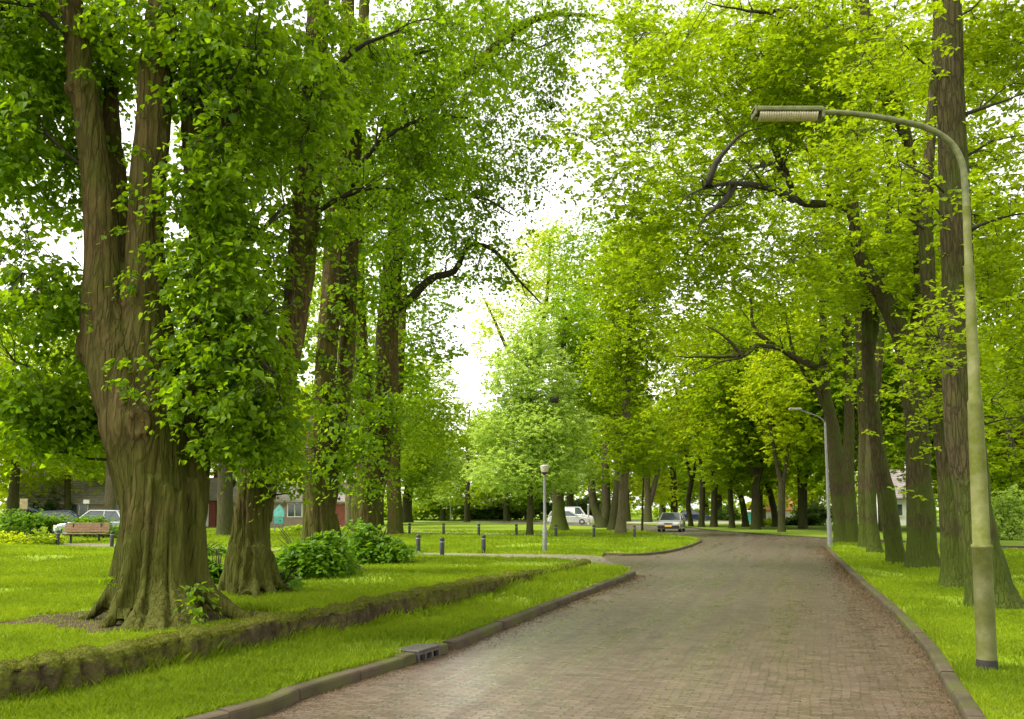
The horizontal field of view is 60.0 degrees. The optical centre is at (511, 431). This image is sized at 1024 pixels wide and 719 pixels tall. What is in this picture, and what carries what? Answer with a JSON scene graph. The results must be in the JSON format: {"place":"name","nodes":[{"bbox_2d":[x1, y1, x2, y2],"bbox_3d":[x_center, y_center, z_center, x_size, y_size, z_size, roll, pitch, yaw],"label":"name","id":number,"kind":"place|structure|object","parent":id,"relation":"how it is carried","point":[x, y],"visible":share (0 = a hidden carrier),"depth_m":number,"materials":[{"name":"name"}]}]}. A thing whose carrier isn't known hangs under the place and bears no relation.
{"place":"outdoors","nodes":[
{"label":"outdoors","id":0,"kind":"place"},
{"bbox_2d":[0,543,603,660],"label":"lawn","id":1,"kind":"structure","parent":0,"point":[343,579],"depth_m":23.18,"materials":[{"name":"green plant"}]},
{"bbox_2d":[0,526,53,544],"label":"flowering shrub","id":2,"kind":"object","parent":1,"relation":"on","point":[12,538],"visible":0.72,"depth_m":39.43,"materials":[{"name":"yellow plant"}]},
{"bbox_2d":[0,610,278,632],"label":"soil","id":3,"kind":"structure","parent":1,"relation":"on","point":[68,622],"depth_m":10.38,"materials":[{"name":"brown soil"}]},
{"bbox_2d":[0,0,370,632],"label":"lime tree","id":4,"kind":"object","parent":3,"relation":"on","point":[159,410],"visible":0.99,"depth_m":10.69,"materials":[{"name":"green plant"}]},
{"bbox_2d":[208,549,223,583],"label":"lime shoots","id":5,"kind":"object","parent":1,"relation":"on","point":[215,569],"visible":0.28,"depth_m":15.46,"materials":[{"name":"green plant"}]},
{"bbox_2d":[262,565,310,592],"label":"lime shoots","id":6,"kind":"object","parent":1,"relation":"on","point":[294,582],"visible":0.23,"depth_m":13.74,"materials":[{"name":"green plant"}]},
{"bbox_2d":[170,0,459,597],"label":"lime tree","id":7,"kind":"object","parent":1,"relation":"on","point":[250,565],"visible":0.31,"depth_m":13.96,"materials":[{"name":"green plant"}]},
{"bbox_2d":[274,526,364,578],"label":"lime shoots","id":8,"kind":"object","parent":1,"relation":"on","point":[325,553],"visible":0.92,"depth_m":16.84,"materials":[{"name":"green plant"}]},
{"bbox_2d":[340,517,425,564],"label":"lime shoots","id":9,"kind":"object","parent":1,"relation":"on","point":[370,546],"visible":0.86,"depth_m":21.97,"materials":[{"name":"green plant"}]},
{"bbox_2d":[259,0,539,577],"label":"lime tree","id":10,"kind":"object","parent":1,"relation":"on","point":[332,386],"visible":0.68,"depth_m":19.18,"materials":[{"name":"green plant"}]},
{"bbox_2d":[302,0,615,536],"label":"lime tree","id":11,"kind":"object","parent":1,"relation":"on","point":[384,374],"visible":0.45,"depth_m":25.68,"materials":[{"name":"green plant"}]},
{"bbox_2d":[0,561,629,718],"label":"verge","id":12,"kind":"structure","parent":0,"point":[394,642],"depth_m":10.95,"materials":[{"name":"green plant"}]},
{"bbox_2d":[0,558,590,700],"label":"stone wall","id":13,"kind":"structure","parent":12,"relation":"on","point":[48,668],"depth_m":9.16,"materials":[{"name":"stone"}]},
{"bbox_2d":[53,543,611,565],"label":"path","id":14,"kind":"structure","parent":0,"point":[597,559],"depth_m":31.28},
{"bbox_2d":[0,521,698,556],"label":"lawn","id":15,"kind":"structure","parent":0,"point":[426,525],"depth_m":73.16,"materials":[{"name":"green plant"}]},
{"bbox_2d":[0,508,74,535],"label":"hedge","id":16,"kind":"object","parent":15,"relation":"on","point":[25,522],"visible":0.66,"depth_m":51.65,"materials":[{"name":"green plant"}]},
{"bbox_2d":[22,526,66,544],"bbox_3d":[-21.241,4.859,40.312,1.875,1.072,2.011,3,-6,-30],"label":"flowering shrub","id":17,"kind":"object","parent":15,"relation":"on","point":[39,538],"visible":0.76,"depth_m":40.06,"materials":[{"name":"yellow plant"}]},
{"bbox_2d":[18,486,73,515],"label":"dark shrub","id":18,"kind":"object","parent":15,"relation":"on","point":[48,507],"visible":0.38,"depth_m":72.72,"materials":[{"name":"green plant"}]},
{"bbox_2d":[0,326,103,530],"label":"background tree","id":19,"kind":"object","parent":15,"relation":"on","point":[13,491],"visible":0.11,"depth_m":61.66,"materials":[{"name":"green plant"}]},
{"bbox_2d":[0,279,104,510],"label":"tree","id":20,"kind":"object","parent":15,"relation":"on","point":[40,479],"visible":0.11,"depth_m":72.79,"materials":[{"name":"green plant"}]},
{"bbox_2d":[27,506,79,522],"bbox_3d":[-28.551,5.691,56.649,4.520,1.785,1.960,2,-5,-17],"label":"parked car","id":21,"kind":"object","parent":15,"relation":"on","point":[71,513],"visible":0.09,"depth_m":56.01,"materials":[{"name":"grey paint"}]},
{"bbox_2d":[6,461,118,517],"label":"house","id":22,"kind":"structure","parent":15,"relation":"on","point":[96,502],"depth_m":74.17,"materials":[{"name":"grey brick"}]},
{"bbox_2d":[26,330,115,509],"bbox_3d":[-31.247,0.109,65.630,9.660,14.978,9.108,3,-6,-30],"label":"tree","id":23,"kind":"object","parent":15,"relation":"on","point":[109,501],"visible":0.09,"depth_m":63.09,"materials":[{"name":"green plant"}]},
{"bbox_2d":[61,523,109,542],"bbox_3d":[-20.419,4.873,42.470,2.000,0.955,0.720,1,-5,-13],"label":"park bench","id":24,"kind":"object","parent":15,"relation":"on","point":[100,529],"visible":0.93,"depth_m":42.69,"materials":[{"name":"brown wood"}]},
{"bbox_2d":[52,510,119,536],"bbox_3d":[-24.413,5.372,51.726,4.010,1.564,1.960,1,-5,-9],"label":"parked car","id":25,"kind":"object","parent":15,"relation":"on","point":[108,513],"visible":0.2,"depth_m":51.17,"materials":[{"name":"grey paint"}]},
{"bbox_2d":[54,510,119,537],"bbox_3d":[-23.364,5.292,49.343,4.031,1.994,2.331,0,-5,0],"label":"hedge","id":26,"kind":"object","parent":15,"relation":"on","point":[92,519],"visible":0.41,"depth_m":49.03,"materials":[{"name":"green plant"}]},
{"bbox_2d":[206,470,236,526],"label":"house","id":27,"kind":"structure","parent":15,"relation":"on","point":[211,520],"depth_m":80.55,"materials":[{"name":"red brick"}]},
{"bbox_2d":[164,236,319,536],"bbox_3d":[-17.279,-2.537,52.752,11.818,17.970,11.299,0,-5,0],"label":"tree","id":28,"kind":"object","parent":15,"relation":"on","point":[225,510],"visible":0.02,"depth_m":51.87,"materials":[{"name":"green plant"}]},
{"bbox_2d":[233,483,345,526],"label":"house","id":29,"kind":"structure","parent":15,"relation":"on","point":[293,512],"depth_m":80.12,"materials":[{"name":"brick"}]},
{"bbox_2d":[287,503,302,516],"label":"window","id":30,"kind":"structure","parent":29,"relation":"in","point":[293,510],"depth_m":80.12,"materials":[{"name":"white glass"}]},
{"bbox_2d":[279,381,354,489],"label":"background tree","id":31,"kind":"object","parent":15,"relation":"on","point":[287,473],"visible":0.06,"depth_m":84.91,"materials":[{"name":"green plant"}]},
{"bbox_2d":[283,251,405,528],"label":"tree","id":32,"kind":"object","parent":15,"relation":"on","point":[348,510],"visible":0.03,"depth_m":71.76,"materials":[{"name":"green plant"}]},
{"bbox_2d":[345,390,444,500],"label":"background tree","id":33,"kind":"object","parent":15,"relation":"on","point":[412,466],"visible":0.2,"depth_m":103.47,"materials":[{"name":"green plant"}]},
{"bbox_2d":[354,350,486,524],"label":"tree","id":34,"kind":"object","parent":15,"relation":"on","point":[434,407],"visible":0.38,"depth_m":92.51,"materials":[{"name":"green plant"}]},
{"bbox_2d":[366,250,479,534],"bbox_3d":[-6.468,-2.371,55.970,8.286,18.554,6.911,3,-6,-33],"label":"lime tree","id":35,"kind":"object","parent":15,"relation":"on","point":[395,514],"visible":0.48,"depth_m":55.65,"materials":[{"name":"green plant"}]},
{"bbox_2d":[401,395,472,521],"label":"tree","id":36,"kind":"object","parent":15,"relation":"on","point":[445,464],"visible":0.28,"depth_m":106.69,"materials":[{"name":"green plant"}]},
{"bbox_2d":[459,300,601,535],"bbox_3d":[1.122,-0.746,52.523,8.508,14.305,8.914,0,-5,0],"label":"conical tree","id":37,"kind":"object","parent":15,"relation":"on","point":[526,459],"visible":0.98,"depth_m":51.47,"materials":[{"name":"green plant"}]},
{"bbox_2d":[540,465,548,550],"bbox_3d":[1.227,2.919,33.255,0.360,3.321,0.360,0,-5,0],"label":"park lamp","id":38,"kind":"object","parent":15,"relation":"on","point":[544,469],"visible":0.91,"depth_m":33.23,"materials":[{"name":"grey metal"}]},
{"bbox_2d":[517,288,620,530],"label":"tree","id":39,"kind":"object","parent":15,"relation":"on","point":[563,338],"visible":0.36,"depth_m":65.67,"materials":[{"name":"green plant"}]},
{"bbox_2d":[533,206,649,527],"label":"tree","id":40,"kind":"object","parent":15,"relation":"on","point":[601,518],"visible":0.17,"depth_m":80.20,"materials":[{"name":"green plant"}]},
{"bbox_2d":[576,353,647,529],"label":"tree","id":41,"kind":"object","parent":15,"relation":"on","point":[613,513],"visible":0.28,"depth_m":66.17,"materials":[{"name":"green plant"}]},
{"bbox_2d":[575,214,690,533],"bbox_3d":[7.754,-3.703,56.973,7.583,21.059,9.833,0,-5,0],"label":"tree","id":42,"kind":"object","parent":15,"relation":"on","point":[628,439],"visible":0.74,"depth_m":56.70,"materials":[{"name":"green plant"}]},
{"bbox_2d":[613,431,676,530],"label":"tree","id":43,"kind":"object","parent":15,"relation":"on","point":[649,474],"visible":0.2,"depth_m":67.50,"materials":[{"name":"green plant"}]},
{"bbox_2d":[0,510,938,520],"bbox_3d":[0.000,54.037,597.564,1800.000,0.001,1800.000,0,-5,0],"label":"ground","id":44,"kind":"structure","parent":0,"point":[460,520],"depth_m":133.00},
{"bbox_2d":[401,428,477,520],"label":"background tree","id":45,"kind":"object","parent":44,"relation":"on","point":[444,501],"visible":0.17,"depth_m":127.42,"materials":[{"name":"green plant"}]},
{"bbox_2d":[427,410,512,521],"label":"background tree","id":46,"kind":"object","parent":44,"relation":"on","point":[468,499],"visible":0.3,"depth_m":117.35,"materials":[{"name":"green plant"}]},
{"bbox_2d":[0,512,1023,545],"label":"back lawn","id":47,"kind":"structure","parent":0,"point":[818,531],"depth_m":69.63,"materials":[{"name":"green plant"}]},
{"bbox_2d":[412,490,478,520],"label":"dark hedge","id":48,"kind":"object","parent":47,"relation":"on","point":[434,512],"visible":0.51,"depth_m":133.53,"materials":[{"name":"green plant"}]},
{"bbox_2d":[0,414,938,517],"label":"wood","id":49,"kind":"object","parent":47,"relation":"on","point":[654,512],"visible":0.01,"depth_m":169.76,"materials":[{"name":"green plant"}]},
{"bbox_2d":[457,500,524,519],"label":"dark hedge","id":50,"kind":"object","parent":47,"relation":"on","point":[493,513],"visible":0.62,"depth_m":132.60,"materials":[{"name":"green plant"}]},
{"bbox_2d":[459,406,550,520],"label":"background tree","id":51,"kind":"object","parent":47,"relation":"on","point":[506,505],"visible":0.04,"depth_m":127.11,"materials":[{"name":"green plant"}]},
{"bbox_2d":[498,491,565,519],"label":"dark hedge","id":52,"kind":"object","parent":47,"relation":"on","point":[538,510],"visible":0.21,"depth_m":133.36,"materials":[{"name":"green plant"}]},
{"bbox_2d":[463,214,605,519],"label":"tree","id":53,"kind":"object","parent":47,"relation":"on","point":[534,282],"visible":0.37,"depth_m":131.60,"materials":[{"name":"green plant"}]},
{"bbox_2d":[522,384,614,506],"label":"background tree","id":54,"kind":"object","parent":47,"relation":"on","point":[569,501],"visible":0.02,"depth_m":119.36,"materials":[{"name":"green plant"}]},
{"bbox_2d":[547,494,600,515],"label":"dark hedge","id":55,"kind":"object","parent":47,"relation":"on","point":[582,503],"visible":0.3,"depth_m":133.51,"materials":[{"name":"green plant"}]},
{"bbox_2d":[574,385,679,521],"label":"background tree","id":56,"kind":"object","parent":47,"relation":"on","point":[634,491],"visible":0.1,"depth_m":112.39,"materials":[{"name":"green plant"}]},
{"bbox_2d":[613,312,691,521],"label":"tree","id":57,"kind":"object","parent":47,"relation":"on","point":[650,494],"visible":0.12,"depth_m":107.10,"materials":[{"name":"green plant"}]},
{"bbox_2d":[620,395,707,517],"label":"background tree","id":58,"kind":"object","parent":47,"relation":"on","point":[662,509],"visible":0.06,"depth_m":147.72,"materials":[{"name":"green plant"}]},
{"bbox_2d":[629,387,726,512],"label":"background tree","id":59,"kind":"object","parent":47,"relation":"on","point":[674,475],"visible":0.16,"depth_m":127.32,"materials":[{"name":"green plant"}]},
{"bbox_2d":[656,308,709,525],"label":"tree","id":60,"kind":"object","parent":47,"relation":"on","point":[688,499],"visible":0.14,"depth_m":83.06,"materials":[{"name":"green plant"}]},
{"bbox_2d":[657,316,736,526],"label":"tree","id":61,"kind":"object","parent":47,"relation":"on","point":[701,520],"visible":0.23,"depth_m":79.23,"materials":[{"name":"green plant"}]},
{"bbox_2d":[665,470,733,511],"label":"background tree","id":62,"kind":"object","parent":47,"relation":"on","point":[707,502],"visible":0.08,"depth_m":147.16,"materials":[{"name":"green plant"}]},
{"bbox_2d":[669,460,740,519],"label":"background tree","id":63,"kind":"object","parent":47,"relation":"on","point":[719,498],"visible":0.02,"depth_m":133.97,"materials":[{"name":"green plant"}]},
{"bbox_2d":[674,312,743,526],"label":"tree","id":64,"kind":"object","parent":47,"relation":"on","point":[713,519],"visible":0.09,"depth_m":79.15,"materials":[{"name":"green plant"}]},
{"bbox_2d":[686,317,749,527],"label":"tree","id":65,"kind":"object","parent":47,"relation":"on","point":[731,524],"visible":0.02,"depth_m":75.90,"materials":[{"name":"green plant"}]},
{"bbox_2d":[630,302,811,524],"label":"background tree","id":66,"kind":"object","parent":47,"relation":"on","point":[665,405],"visible":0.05,"depth_m":84.11,"materials":[{"name":"green plant"}]},
{"bbox_2d":[717,504,741,520],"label":"rounded shrub","id":67,"kind":"object","parent":47,"relation":"on","point":[724,515],"visible":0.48,"depth_m":120.89,"materials":[{"name":"green plant"}]},
{"bbox_2d":[717,324,762,526],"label":"tree","id":68,"kind":"object","parent":47,"relation":"on","point":[744,516],"depth_m":80.86,"materials":[{"name":"brown plant"}]},
{"bbox_2d":[709,311,793,529],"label":"tree","id":69,"kind":"object","parent":47,"relation":"on","point":[755,524],"visible":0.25,"depth_m":69.96,"materials":[{"name":"green plant"}]},
{"bbox_2d":[726,308,831,531],"bbox_3d":[19.232,-0.788,63.359,7.052,16.208,11.139,0,-5,0],"label":"tree","id":70,"kind":"object","parent":47,"relation":"on","point":[768,393],"visible":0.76,"depth_m":62.72,"materials":[{"name":"green plant"}]},
{"bbox_2d":[764,314,803,526],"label":"tree","id":71,"kind":"object","parent":47,"relation":"on","point":[773,508],"depth_m":80.87,"materials":[{"name":"brown plant"}]},
{"bbox_2d":[670,258,924,528],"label":"background tree","id":72,"kind":"object","parent":47,"relation":"on","point":[711,381],"visible":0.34,"depth_m":70.05,"materials":[{"name":"green plant"}]},
{"bbox_2d":[779,320,827,527],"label":"tree","id":73,"kind":"object","parent":47,"relation":"on","point":[806,483],"visible":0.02,"depth_m":75.87,"materials":[{"name":"green plant"}]},
{"bbox_2d":[789,475,831,514],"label":"rounded shrub","id":74,"kind":"object","parent":47,"relation":"on","point":[812,496],"visible":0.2,"depth_m":107.09,"materials":[{"name":"green plant"}]},
{"bbox_2d":[763,449,857,502],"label":"background tree","id":75,"kind":"object","parent":47,"relation":"on","point":[789,487],"visible":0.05,"depth_m":109.75,"materials":[{"name":"green plant"}]},
{"bbox_2d":[789,495,832,525],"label":"rounded shrub","id":76,"kind":"object","parent":47,"relation":"on","point":[816,514],"visible":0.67,"depth_m":85.77,"materials":[{"name":"green plant"}]},
{"bbox_2d":[790,377,904,497],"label":"background tree","id":77,"kind":"object","parent":47,"relation":"on","point":[821,485],"visible":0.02,"depth_m":98.58,"materials":[{"name":"green plant"}]},
{"bbox_2d":[746,174,1023,530],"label":"background tree","id":78,"kind":"object","parent":47,"relation":"on","point":[890,372],"visible":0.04,"depth_m":62.56,"materials":[{"name":"green plant"}]},
{"bbox_2d":[876,462,933,524],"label":"house","id":79,"kind":"structure","parent":47,"relation":"on","point":[901,501],"depth_m":88.98,"materials":[{"name":"grey tile"}]},
{"bbox_2d":[883,407,937,507],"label":"background tree","id":80,"kind":"object","parent":47,"relation":"on","point":[894,448],"visible":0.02,"depth_m":78.93,"materials":[{"name":"green plant"}]},
{"bbox_2d":[805,189,1023,500],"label":"background tree","id":81,"kind":"object","parent":47,"relation":"on","point":[896,408],"visible":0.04,"depth_m":62.31,"materials":[{"name":"green plant"}]},
{"bbox_2d":[933,321,1023,536],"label":"background tree","id":82,"kind":"object","parent":47,"relation":"on","point":[1013,473],"visible":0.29,"depth_m":50.07,"materials":[{"name":"green plant"}]},
{"bbox_2d":[991,483,1023,539],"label":"shrub","id":83,"kind":"object","parent":47,"relation":"on","point":[1005,519],"visible":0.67,"depth_m":46.14,"materials":[{"name":"green plant"}]},
{"bbox_2d":[0,0,1023,509],"label":"sky","id":84,"kind":"structure","parent":0,"point":[471,372],"materials":[{"name":"white"}]},
{"bbox_2d":[257,521,1023,718],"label":"road","id":85,"kind":"structure","parent":0,"point":[569,700],"depth_m":10.11,"materials":[{"name":"grey brick"}]},
{"bbox_2d":[182,571,635,718],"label":"kerb","id":86,"kind":"structure","parent":85,"relation":"on","point":[280,699],"depth_m":8.76,"materials":[{"name":"grey concrete"}]},
{"bbox_2d":[393,643,447,666],"bbox_3d":[-1.068,2.526,10.071,0.300,0.152,1.000,-2,-5,23],"label":"street gully","id":87,"kind":"object","parent":86,"relation":"in","point":[410,654],"visible":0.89,"depth_m":9.96,"materials":[{"name":"concrete"}]},
{"bbox_2d":[44,538,1022,718],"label":"fallen catkins","id":88,"kind":"object","parent":85,"relation":"on","point":[837,566],"visible":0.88,"depth_m":12.06,"materials":[{"name":"brown plant"}]},
{"bbox_2d":[547,511,590,524],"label":"parked car","id":89,"kind":"object","parent":85,"relation":"on","point":[572,517],"visible":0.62,"depth_m":90.69,"materials":[{"name":"silver metal"}]},
{"bbox_2d":[479,522,701,555],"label":"kerb","id":90,"kind":"structure","parent":85,"relation":"on","point":[660,552],"depth_m":33.57,"materials":[{"name":"grey concrete"}]},
{"bbox_2d":[657,512,685,531],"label":"parked car","id":91,"kind":"object","parent":85,"relation":"on","point":[671,521],"visible":1,"depth_m":65.88,"materials":[{"name":"silver metal"}]},
{"bbox_2d":[384,519,1023,547],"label":"kerb","id":92,"kind":"structure","parent":85,"relation":"on","point":[720,531],"depth_m":62.68,"materials":[{"name":"grey concrete"}]},
{"bbox_2d":[824,545,985,718],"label":"kerb","id":93,"kind":"structure","parent":85,"relation":"on","point":[963,701],"depth_m":9.86,"materials":[{"name":"grey concrete"}]},
{"bbox_2d":[828,541,1023,718],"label":"lawn","id":94,"kind":"structure","parent":0,"point":[958,605],"depth_m":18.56,"materials":[{"name":"green plant"}]},
{"bbox_2d":[526,0,911,564],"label":"oak tree","id":95,"kind":"object","parent":94,"relation":"on","point":[656,62],"visible":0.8,"depth_m":24.02,"materials":[{"name":"green plant"}]},
{"bbox_2d":[594,0,898,542],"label":"oak tree","id":96,"kind":"object","parent":94,"relation":"on","point":[834,442],"visible":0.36,"depth_m":41.86,"materials":[{"name":"green plant"}]},
{"bbox_2d":[648,0,923,542],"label":"oak tree","id":97,"kind":"object","parent":94,"relation":"on","point":[850,504],"visible":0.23,"depth_m":41.36,"materials":[{"name":"green plant"}]},
{"bbox_2d":[788,408,831,546],"bbox_3d":[12.852,1.992,38.203,1.701,6.031,0.200,0,-5,0],"label":"street lamp","id":98,"kind":"object","parent":94,"relation":"on","point":[829,533],"visible":0.98,"depth_m":38.13,"materials":[{"name":"grey metal"}]},
{"bbox_2d":[720,0,938,547],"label":"oak tree","id":99,"kind":"object","parent":94,"relation":"on","point":[857,384],"visible":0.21,"depth_m":36.62,"materials":[{"name":"green plant"}]},
{"bbox_2d":[689,0,1023,568],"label":"oak tree","id":100,"kind":"object","parent":94,"relation":"on","point":[921,541],"visible":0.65,"depth_m":23.78,"materials":[{"name":"green plant"}]},
{"bbox_2d":[751,105,997,672],"bbox_3d":[3.638,-0.459,8.964,2.266,5.817,0.197,0,-5,0],"label":"street lamp","id":101,"kind":"object","parent":94,"relation":"on","point":[984,608],"visible":0.99,"depth_m":8.89,"materials":[{"name":"metal"}]},
{"bbox_2d":[803,20,991,552],"bbox_3d":[14.092,-5.194,32.816,7.317,19.818,7.542,0,-5,0],"label":"oak tree","id":102,"kind":"object","parent":94,"relation":"on","point":[874,543],"visible":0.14,"depth_m":32.30,"materials":[{"name":"green plant"}]},
{"bbox_2d":[776,0,1023,587],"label":"oak tree","id":103,"kind":"object","parent":94,"relation":"on","point":[951,572],"visible":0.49,"depth_m":18.49,"materials":[{"name":"green plant"}]},
{"bbox_2d":[804,0,1023,609],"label":"oak tree","id":104,"kind":"object","parent":94,"relation":"on","point":[951,54],"visible":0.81,"depth_m":14.94,"materials":[{"name":"green plant"}]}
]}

